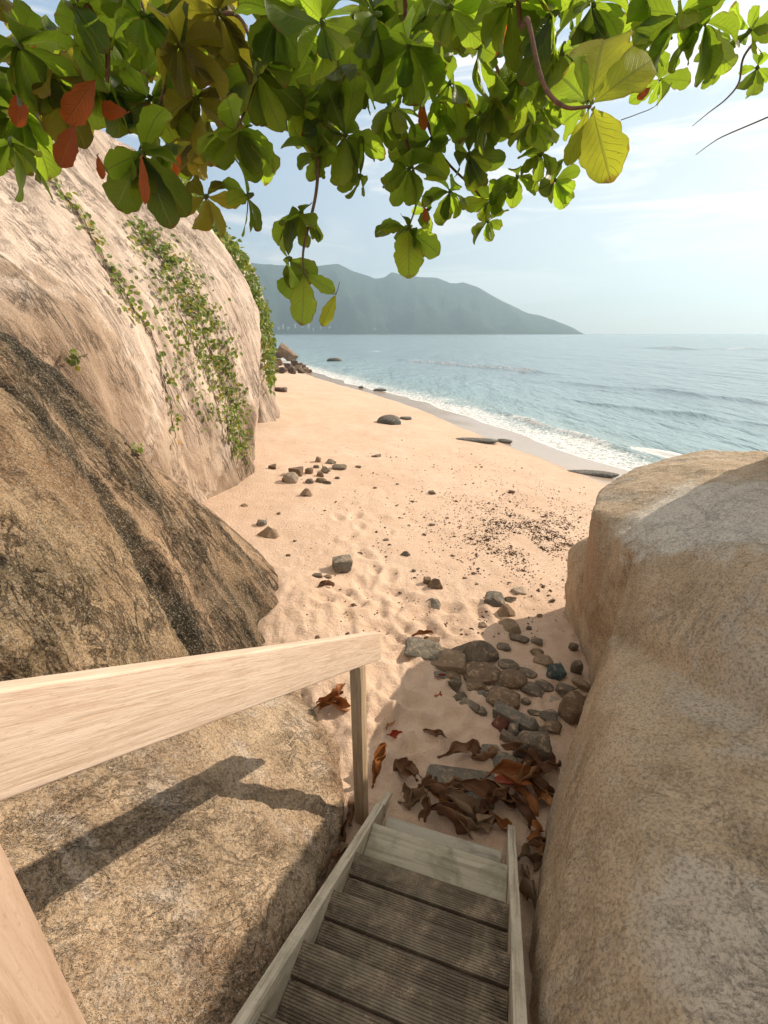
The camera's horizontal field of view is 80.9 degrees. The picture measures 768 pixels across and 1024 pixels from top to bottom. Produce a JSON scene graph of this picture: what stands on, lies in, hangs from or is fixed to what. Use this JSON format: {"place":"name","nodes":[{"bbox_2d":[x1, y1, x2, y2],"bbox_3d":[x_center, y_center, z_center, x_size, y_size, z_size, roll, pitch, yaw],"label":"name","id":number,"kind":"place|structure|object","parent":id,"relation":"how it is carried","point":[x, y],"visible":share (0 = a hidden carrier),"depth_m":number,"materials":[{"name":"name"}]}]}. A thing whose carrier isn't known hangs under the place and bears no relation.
{"place":"outdoors","nodes":[
{"label":"outdoors","id":0,"kind":"place"},
{"bbox_2d":[232,240,280,422],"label":"ribbed cliff","id":1,"kind":"structure","parent":0,"point":[269,411],"depth_m":16.17,"materials":[{"name":"stone"}]},
{"bbox_2d":[180,177,278,410],"bbox_3d":[-5.046,-6.914,15.059,2.685,7.574,5.195,-6,22,-15],"label":"creeper curtain","id":2,"kind":"object","parent":1,"relation":"hanging from","point":[235,251],"visible":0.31,"depth_m":15.24,"materials":[{"name":"green plant"}]},
{"bbox_2d":[0,0,767,333],"label":"sky","id":3,"kind":"structure","parent":0,"point":[677,243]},
{"bbox_2d":[202,362,628,1023],"bbox_3d":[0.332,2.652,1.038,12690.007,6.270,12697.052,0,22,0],"label":"beach","id":4,"kind":"structure","parent":0,"point":[324,418],"depth_m":6.59,"materials":[{"name":"sand"}]},
{"bbox_2d":[0,388,189,681],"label":"mossy boulder","id":5,"kind":"object","parent":4,"relation":"on","point":[75,595],"visible":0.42,"depth_m":2.62,"materials":[{"name":"brown stone"}]},
{"bbox_2d":[0,129,260,502],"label":"cliff boulder","id":6,"kind":"object","parent":4,"relation":"on","point":[57,302],"visible":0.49,"depth_m":6.49,"materials":[{"name":"stone"}]},
{"bbox_2d":[66,348,87,370],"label":"sprig","id":7,"kind":"object","parent":6,"relation":"attached to","point":[74,361],"visible":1,"depth_m":4.90,"materials":[{"name":"green plant"}]},
{"bbox_2d":[47,176,181,443],"bbox_3d":[-3.851,-2.829,6.492,1.608,3.603,0.812,10,24,24],"label":"creeper","id":8,"kind":"object","parent":6,"relation":"attached to","point":[131,299],"visible":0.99,"depth_m":6.24,"materials":[{"name":"green plant"}]},
{"bbox_2d":[121,216,253,479],"bbox_3d":[-3.474,-2.554,7.894,1.407,4.726,3.185,0,22,0],"label":"creeper","id":9,"kind":"object","parent":6,"relation":"attached to","point":[237,423],"visible":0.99,"depth_m":7.87,"materials":[{"name":"green plant"}]},
{"bbox_2d":[0,332,278,655],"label":"ribbed boulder","id":10,"kind":"object","parent":4,"relation":"on","point":[209,577],"visible":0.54,"depth_m":3.71,"materials":[{"name":"brown stone"}]},
{"bbox_2d":[124,442,142,459],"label":"sprig","id":11,"kind":"object","parent":10,"relation":"attached to","point":[140,449],"visible":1,"depth_m":3.91,"materials":[{"name":"green plant"}]},
{"bbox_2d":[0,691,344,1023],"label":"speckled boulder","id":12,"kind":"object","parent":4,"relation":"on","point":[180,878],"visible":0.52,"depth_m":1.71,"materials":[{"name":"stone"}]},
{"bbox_2d":[0,631,380,1023],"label":"handrail","id":13,"kind":"object","parent":4,"relation":"on","point":[54,727],"visible":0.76,"depth_m":0.84,"materials":[{"name":"brown wood"}]},
{"bbox_2d":[257,526,279,538],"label":"beach stone","id":14,"kind":"object","parent":4,"relation":"on","point":[269,532],"visible":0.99,"depth_m":6.96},
{"bbox_2d":[276,342,298,360],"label":"boulder","id":15,"kind":"object","parent":4,"relation":"on","point":[286,353],"visible":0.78,"depth_m":70.30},
{"bbox_2d":[283,472,298,483],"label":"beach stone","id":16,"kind":"object","parent":4,"relation":"on","point":[291,477],"visible":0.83,"depth_m":9.39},
{"bbox_2d":[288,466,303,476],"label":"beach stone","id":17,"kind":"object","parent":4,"relation":"on","point":[298,470],"visible":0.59,"depth_m":9.86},
{"bbox_2d":[299,488,311,496],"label":"beach stone","id":18,"kind":"object","parent":4,"relation":"on","point":[306,492],"visible":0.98,"depth_m":8.78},
{"bbox_2d":[316,580,334,587],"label":"dead leaf","id":19,"kind":"object","parent":4,"relation":"on","point":[327,583],"visible":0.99,"depth_m":5.25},
{"bbox_2d":[313,683,350,712],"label":"dead leaf","id":20,"kind":"object","parent":4,"relation":"on","point":[334,698],"visible":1,"depth_m":3.55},
{"bbox_2d":[326,849,339,868],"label":"dead leaf","id":21,"kind":"object","parent":4,"relation":"on","point":[332,854],"visible":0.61,"depth_m":2.53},
{"bbox_2d":[332,464,346,469],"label":"beach stone","id":22,"kind":"object","parent":4,"relation":"on","point":[338,466],"visible":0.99,"depth_m":10.83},
{"bbox_2d":[332,554,352,572],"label":"beach stone","id":23,"kind":"object","parent":4,"relation":"on","point":[342,563],"visible":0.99,"depth_m":5.80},
{"bbox_2d":[338,832,348,853],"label":"dead leaf","id":24,"kind":"object","parent":4,"relation":"on","point":[342,846],"visible":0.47,"depth_m":2.65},
{"bbox_2d":[338,817,349,842],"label":"dead leaf","id":25,"kind":"object","parent":4,"relation":"on","point":[344,827],"visible":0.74,"depth_m":2.70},
{"bbox_2d":[346,799,354,826],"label":"dead leaf","id":26,"kind":"object","parent":4,"relation":"on","point":[351,808],"visible":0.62,"depth_m":2.84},
{"bbox_2d":[371,742,386,788],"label":"dead leaf","id":27,"kind":"object","parent":4,"relation":"on","point":[379,754],"visible":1,"depth_m":3.10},
{"bbox_2d":[231,792,526,1023],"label":"staircase","id":28,"kind":"structure","parent":4,"relation":"on","point":[474,882],"depth_m":1.81,"materials":[{"name":"wood"}]},
{"bbox_2d":[0,0,767,326],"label":"overhanging tree","id":29,"kind":"object","parent":4,"relation":"on","point":[296,78],"visible":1,"depth_m":1.83,"materials":[{"name":"green plant"}]},
{"bbox_2d":[377,415,400,424],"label":"shore rock","id":30,"kind":"object","parent":4,"relation":"on","point":[390,419],"visible":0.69,"depth_m":18.31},
{"bbox_2d":[401,782,411,810],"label":"dead leaf","id":31,"kind":"object","parent":4,"relation":"on","point":[406,788],"visible":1,"depth_m":2.98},
{"bbox_2d":[393,757,421,781],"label":"dead leaf","id":32,"kind":"object","parent":4,"relation":"on","point":[405,766],"visible":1,"depth_m":3.12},
{"bbox_2d":[398,786,427,807],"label":"dead leaf","id":33,"kind":"object","parent":4,"relation":"on","point":[418,794],"visible":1,"depth_m":2.96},
{"bbox_2d":[411,630,433,635],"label":"dead leaf","id":34,"kind":"object","parent":4,"relation":"on","point":[420,632],"visible":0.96,"depth_m":4.68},
{"bbox_2d":[404,637,441,659],"bbox_3d":[0.389,1.360,4.472,0.408,0.151,0.304,2,22,6],"label":"beach stone","id":35,"kind":"object","parent":4,"relation":"on","point":[424,649],"visible":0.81,"depth_m":4.40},
{"bbox_2d":[418,796,431,822],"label":"dead leaf","id":36,"kind":"object","parent":4,"relation":"on","point":[426,804],"visible":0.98,"depth_m":2.89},
{"bbox_2d":[426,598,440,609],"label":"beach stone","id":37,"kind":"object","parent":4,"relation":"on","point":[435,604],"visible":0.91,"depth_m":5.28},
{"bbox_2d":[418,779,449,814],"bbox_3d":[0.330,1.873,2.954,0.214,0.216,0.142,0,22,0],"label":"dead leaf","id":38,"kind":"object","parent":4,"relation":"on","point":[440,789],"visible":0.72,"depth_m":2.93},
{"bbox_2d":[423,728,446,738],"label":"dead leaf","id":39,"kind":"object","parent":4,"relation":"on","point":[436,732],"visible":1,"depth_m":3.45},
{"bbox_2d":[428,578,442,588],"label":"beach stone","id":40,"kind":"object","parent":4,"relation":"on","point":[434,583],"visible":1,"depth_m":5.69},
{"bbox_2d":[426,801,467,833],"bbox_3d":[0.399,1.920,2.855,0.268,0.191,0.096,5,22,13],"label":"dead leaf","id":41,"kind":"object","parent":4,"relation":"on","point":[447,809],"visible":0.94,"depth_m":2.82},
{"bbox_2d":[301,438,593,638],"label":"pebbles","id":42,"kind":"object","parent":4,"relation":"on","point":[487,544],"visible":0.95,"depth_m":7.79,"materials":[{"name":"stone"}]},
{"bbox_2d":[436,647,466,674],"bbox_3d":[0.668,1.450,4.332,0.311,0.119,0.286,5,22,13],"label":"beach stone","id":43,"kind":"object","parent":4,"relation":"on","point":[452,660],"visible":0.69,"depth_m":4.27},
{"bbox_2d":[445,671,460,679],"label":"beach stone","id":44,"kind":"object","parent":4,"relation":"on","point":[452,675],"visible":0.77,"depth_m":4.15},
{"bbox_2d":[448,678,461,691],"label":"beach stone","id":45,"kind":"object","parent":4,"relation":"on","point":[454,684],"visible":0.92,"depth_m":4.02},
{"bbox_2d":[437,739,481,757],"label":"dead leaf","id":46,"kind":"object","parent":4,"relation":"on","point":[472,746],"visible":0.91,"depth_m":3.34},
{"bbox_2d":[425,764,494,809],"bbox_3d":[0.512,1.912,3.135,0.510,0.072,0.286,5,24,13],"label":"flat stone","id":47,"kind":"object","parent":4,"relation":"on","point":[443,773],"visible":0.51,"depth_m":3.19,"materials":[{"name":"stone"}]},
{"bbox_2d":[417,774,437,787],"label":"dead leaf","id":48,"kind":"object","parent":47,"relation":"on","point":[426,778],"visible":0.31,"depth_m":3.09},
{"bbox_2d":[445,776,462,789],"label":"dead leaf","id":49,"kind":"object","parent":47,"relation":"on","point":[450,783],"visible":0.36,"depth_m":3.06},
{"bbox_2d":[453,782,470,792],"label":"dead leaf","id":50,"kind":"object","parent":47,"relation":"on","point":[459,785],"visible":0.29,"depth_m":3.06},
{"bbox_2d":[454,778,502,810],"bbox_3d":[0.615,1.871,2.931,0.324,0.251,0.143,2,22,6],"label":"dead leaf","id":51,"kind":"object","parent":47,"relation":"on","point":[483,788],"visible":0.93,"depth_m":2.94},
{"bbox_2d":[479,794,495,813],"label":"dead leaf","id":52,"kind":"object","parent":47,"relation":"on","point":[483,803],"visible":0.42,"depth_m":2.91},
{"bbox_2d":[453,691,466,700],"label":"beach stone","id":53,"kind":"object","parent":4,"relation":"on","point":[458,696],"visible":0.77,"depth_m":3.91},
{"bbox_2d":[445,786,480,821],"bbox_3d":[0.484,1.901,2.913,0.279,0.207,0.108,8,23,18],"label":"dead leaf","id":54,"kind":"object","parent":4,"relation":"on","point":[466,803],"visible":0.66,"depth_m":2.90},
{"bbox_2d":[456,810,476,839],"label":"dead leaf","id":55,"kind":"object","parent":4,"relation":"on","point":[470,823],"visible":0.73,"depth_m":2.82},
{"bbox_2d":[459,697,479,712],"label":"beach stone","id":56,"kind":"object","parent":4,"relation":"on","point":[473,706],"visible":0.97,"depth_m":3.82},
{"bbox_2d":[455,437,498,443],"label":"shore rock","id":57,"kind":"object","parent":4,"relation":"on","point":[484,440],"visible":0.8,"depth_m":16.43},
{"bbox_2d":[466,678,488,691],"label":"beach stone","id":58,"kind":"object","parent":4,"relation":"on","point":[475,684],"visible":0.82,"depth_m":4.03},
{"bbox_2d":[463,661,499,685],"bbox_3d":[0.913,1.513,4.210,0.357,0.128,0.277,2,23,5],"label":"beach stone","id":59,"kind":"object","parent":4,"relation":"on","point":[487,673],"visible":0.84,"depth_m":4.15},
{"bbox_2d":[476,706,486,715],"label":"beach stone","id":60,"kind":"object","parent":4,"relation":"on","point":[482,710],"visible":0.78,"depth_m":3.77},
{"bbox_2d":[471,813,493,831],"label":"dead leaf","id":61,"kind":"object","parent":4,"relation":"on","point":[481,818],"visible":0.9,"depth_m":2.80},
{"bbox_2d":[470,746,497,760],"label":"dead leaf","id":62,"kind":"object","parent":4,"relation":"on","point":[492,752],"visible":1,"depth_m":3.28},
{"bbox_2d":[479,744,500,753],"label":"beach stone","id":63,"kind":"object","parent":4,"relation":"on","point":[484,747],"visible":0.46,"depth_m":3.40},
{"bbox_2d":[483,807,497,824],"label":"dead leaf","id":64,"kind":"object","parent":4,"relation":"on","point":[489,811],"visible":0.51,"depth_m":2.84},
{"bbox_2d":[484,591,505,606],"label":"beach stone","id":65,"kind":"object","parent":4,"relation":"on","point":[494,598],"visible":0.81,"depth_m":5.39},
{"bbox_2d":[480,777,520,808],"bbox_3d":[0.783,1.883,3.013,0.288,0.175,0.176,5,22,12],"label":"dead leaf","id":66,"kind":"object","parent":4,"relation":"on","point":[509,805],"visible":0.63,"depth_m":3.00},
{"bbox_2d":[487,785,515,802],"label":"dead leaf","id":67,"kind":"object","parent":66,"relation":"on","point":[503,791],"visible":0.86,"depth_m":2.96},
{"bbox_2d":[489,813,511,830],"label":"dead leaf","id":68,"kind":"object","parent":4,"relation":"on","point":[503,823],"visible":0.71,"depth_m":2.85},
{"bbox_2d":[491,716,509,732],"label":"beach stone","id":69,"kind":"object","parent":4,"relation":"on","point":[499,723],"visible":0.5,"depth_m":3.63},
{"bbox_2d":[486,686,520,709],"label":"beach stone","id":70,"kind":"object","parent":4,"relation":"on","point":[508,697],"visible":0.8,"depth_m":3.90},
{"bbox_2d":[496,642,510,650],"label":"beach stone","id":71,"kind":"object","parent":4,"relation":"on","point":[502,646],"visible":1,"depth_m":4.63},
{"bbox_2d":[492,751,517,766],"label":"beach stone","id":72,"kind":"object","parent":4,"relation":"on","point":[498,758],"visible":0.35,"depth_m":3.32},
{"bbox_2d":[496,604,515,616],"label":"beach stone","id":73,"kind":"object","parent":4,"relation":"on","point":[505,610],"visible":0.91,"depth_m":5.19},
{"bbox_2d":[498,658,518,669],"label":"beach stone","id":74,"kind":"object","parent":4,"relation":"on","point":[504,664],"visible":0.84,"depth_m":4.36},
{"bbox_2d":[499,729,517,742],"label":"beach stone","id":75,"kind":"object","parent":4,"relation":"on","point":[506,736],"visible":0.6,"depth_m":3.50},
{"bbox_2d":[497,618,520,634],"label":"beach stone","id":76,"kind":"object","parent":4,"relation":"on","point":[510,625],"visible":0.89,"depth_m":4.95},
{"bbox_2d":[485,759,539,796],"bbox_3d":[0.901,1.838,3.073,0.412,0.244,0.172,0,22,0],"label":"dead leaf","id":77,"kind":"object","parent":4,"relation":"on","point":[508,769],"visible":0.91,"depth_m":3.10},
{"bbox_2d":[494,774,526,787],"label":"dead leaf","id":78,"kind":"object","parent":77,"relation":"on","point":[500,778],"visible":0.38,"depth_m":3.15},
{"bbox_2d":[513,760,539,785],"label":"dead leaf","id":79,"kind":"object","parent":77,"relation":"on","point":[532,770],"visible":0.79,"depth_m":3.07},
{"bbox_2d":[508,722,518,735],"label":"beach stone","id":80,"kind":"object","parent":4,"relation":"on","point":[513,728],"visible":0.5,"depth_m":3.54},
{"bbox_2d":[500,669,527,689],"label":"beach stone","id":81,"kind":"object","parent":4,"relation":"on","point":[515,679],"visible":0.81,"depth_m":4.12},
{"bbox_2d":[492,700,539,731],"bbox_3d":[1.078,1.708,3.691,0.387,0.169,0.154,16,31,35],"label":"beach stone","id":82,"kind":"object","parent":4,"relation":"on","point":[513,715],"visible":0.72,"depth_m":3.64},
{"bbox_2d":[500,741,533,758],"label":"dead leaf","id":83,"kind":"object","parent":4,"relation":"on","point":[514,745],"visible":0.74,"depth_m":3.35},
{"bbox_2d":[510,586,526,594],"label":"beach stone","id":84,"kind":"object","parent":4,"relation":"on","point":[518,590],"visible":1,"depth_m":5.75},
{"bbox_2d":[509,633,529,643],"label":"beach stone","id":85,"kind":"object","parent":4,"relation":"on","point":[519,638],"visible":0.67,"depth_m":4.77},
{"bbox_2d":[509,794,537,831],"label":"dead leaf","id":86,"kind":"object","parent":4,"relation":"on","point":[526,810],"visible":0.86,"depth_m":2.92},
{"bbox_2d":[520,697,530,705],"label":"beach stone","id":87,"kind":"object","parent":4,"relation":"on","point":[525,701],"visible":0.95,"depth_m":3.93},
{"bbox_2d":[521,864,529,899],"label":"dead leaf","id":88,"kind":"object","parent":4,"relation":"on","point":[526,874],"visible":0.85,"depth_m":2.56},
{"bbox_2d":[514,786,538,816],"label":"dead leaf","id":89,"kind":"object","parent":4,"relation":"on","point":[531,801],"visible":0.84,"depth_m":2.99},
{"bbox_2d":[519,877,537,909],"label":"dead leaf","id":90,"kind":"object","parent":4,"relation":"on","point":[527,887],"visible":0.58,"depth_m":2.46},
{"bbox_2d":[519,667,537,678],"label":"beach stone","id":91,"kind":"object","parent":4,"relation":"on","point":[528,673],"visible":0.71,"depth_m":4.27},
{"bbox_2d":[517,843,541,870],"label":"dead leaf","id":92,"kind":"object","parent":4,"relation":"on","point":[535,858],"visible":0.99,"depth_m":2.64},
{"bbox_2d":[520,681,543,697],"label":"beach stone","id":93,"kind":"object","parent":4,"relation":"on","point":[532,689],"visible":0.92,"depth_m":4.06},
{"bbox_2d":[513,730,551,761],"bbox_3d":[1.121,1.801,3.392,0.293,0.252,0.270,8,25,19],"label":"beach stone","id":94,"kind":"object","parent":4,"relation":"on","point":[540,742],"visible":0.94,"depth_m":3.35,"materials":[{"name":"stone"}]},
{"bbox_2d":[527,709,540,715],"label":"beach stone","id":95,"kind":"object","parent":4,"relation":"on","point":[532,712],"visible":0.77,"depth_m":3.81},
{"bbox_2d":[527,820,544,857],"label":"dead leaf","id":96,"kind":"object","parent":4,"relation":"on","point":[537,825],"visible":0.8,"depth_m":2.80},
{"bbox_2d":[527,836,545,852],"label":"dead leaf","id":97,"kind":"object","parent":4,"relation":"on","point":[533,841],"visible":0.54,"depth_m":2.68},
{"bbox_2d":[530,637,542,645],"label":"beach stone","id":98,"kind":"object","parent":4,"relation":"on","point":[537,641],"visible":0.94,"depth_m":4.77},
{"bbox_2d":[530,648,543,655],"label":"beach stone","id":99,"kind":"object","parent":4,"relation":"on","point":[534,651],"visible":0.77,"depth_m":4.62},
{"bbox_2d":[521,747,561,766],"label":"dead leaf","id":100,"kind":"object","parent":4,"relation":"on","point":[533,752],"visible":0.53,"depth_m":3.29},
{"bbox_2d":[533,788,552,805],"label":"dead leaf","id":101,"kind":"object","parent":4,"relation":"on","point":[547,797],"visible":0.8,"depth_m":3.03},
{"bbox_2d":[532,776,554,797],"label":"dead leaf","id":102,"kind":"object","parent":4,"relation":"on","point":[543,785],"visible":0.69,"depth_m":3.11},
{"bbox_2d":[533,654,553,666],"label":"beach stone","id":103,"kind":"object","parent":4,"relation":"on","point":[544,660],"visible":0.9,"depth_m":4.48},
{"bbox_2d":[530,759,557,774],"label":"dead leaf","id":104,"kind":"object","parent":4,"relation":"on","point":[547,766],"visible":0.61,"depth_m":3.17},
{"bbox_2d":[535,679,553,691],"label":"beach stone","id":105,"kind":"object","parent":4,"relation":"on","point":[546,686],"visible":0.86,"depth_m":4.13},
{"bbox_2d":[539,709,558,720],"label":"beach stone","id":106,"kind":"object","parent":4,"relation":"on","point":[549,714],"visible":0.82,"depth_m":3.77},
{"bbox_2d":[545,720,561,734],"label":"beach stone","id":107,"kind":"object","parent":4,"relation":"on","point":[552,726],"visible":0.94,"depth_m":3.67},
{"bbox_2d":[546,662,566,680],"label":"beach stone","id":108,"kind":"object","parent":4,"relation":"on","point":[556,671],"visible":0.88,"depth_m":4.27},
{"bbox_2d":[555,682,582,696],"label":"beach stone","id":109,"kind":"object","parent":4,"relation":"on","point":[562,689],"visible":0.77,"depth_m":4.07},
{"bbox_2d":[558,690,585,725],"bbox_3d":[1.610,1.687,3.830,0.304,0.308,0.202,-17,31,-37],"label":"beach stone","id":110,"kind":"object","parent":4,"relation":"on","point":[571,705],"visible":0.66,"depth_m":3.73,"materials":[{"name":"stone"}]},
{"bbox_2d":[568,642,578,650],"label":"beach stone","id":111,"kind":"object","parent":4,"relation":"on","point":[572,646],"visible":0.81,"depth_m":4.69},
{"bbox_2d":[564,537,588,661],"bbox_3d":[2.517,0.946,4.979,0.852,1.336,1.748,2,22,5],"label":"upright boulder","id":112,"kind":"object","parent":4,"relation":"on","point":[574,595],"visible":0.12,"depth_m":5.05,"materials":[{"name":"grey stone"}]},
{"bbox_2d":[570,660,582,674],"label":"beach stone","id":113,"kind":"object","parent":4,"relation":"on","point":[576,667],"visible":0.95,"depth_m":4.34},
{"bbox_2d":[571,677,590,691],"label":"beach stone","id":114,"kind":"object","parent":4,"relation":"on","point":[578,682],"visible":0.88,"depth_m":4.17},
{"bbox_2d":[567,470,618,477],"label":"shore rock","id":115,"kind":"object","parent":4,"relation":"on","point":[604,474],"visible":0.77,"depth_m":13.16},
{"bbox_2d":[529,450,767,1023],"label":"sloping boulder","id":116,"kind":"object","parent":4,"relation":"on","point":[652,905],"visible":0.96,"depth_m":2.06,"materials":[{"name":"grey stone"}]},
{"bbox_2d":[251,263,582,333],"bbox_3d":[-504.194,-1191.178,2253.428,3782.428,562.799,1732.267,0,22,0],"label":"hills","id":117,"kind":"structure","parent":0,"point":[393,303],"depth_m":2466.36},
{"bbox_2d":[271,334,767,470],"bbox_3d":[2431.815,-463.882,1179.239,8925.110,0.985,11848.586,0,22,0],"label":"sea","id":118,"kind":"structure","parent":0,"point":[628,402],"depth_m":40.26,"materials":[{"name":"liquid"}]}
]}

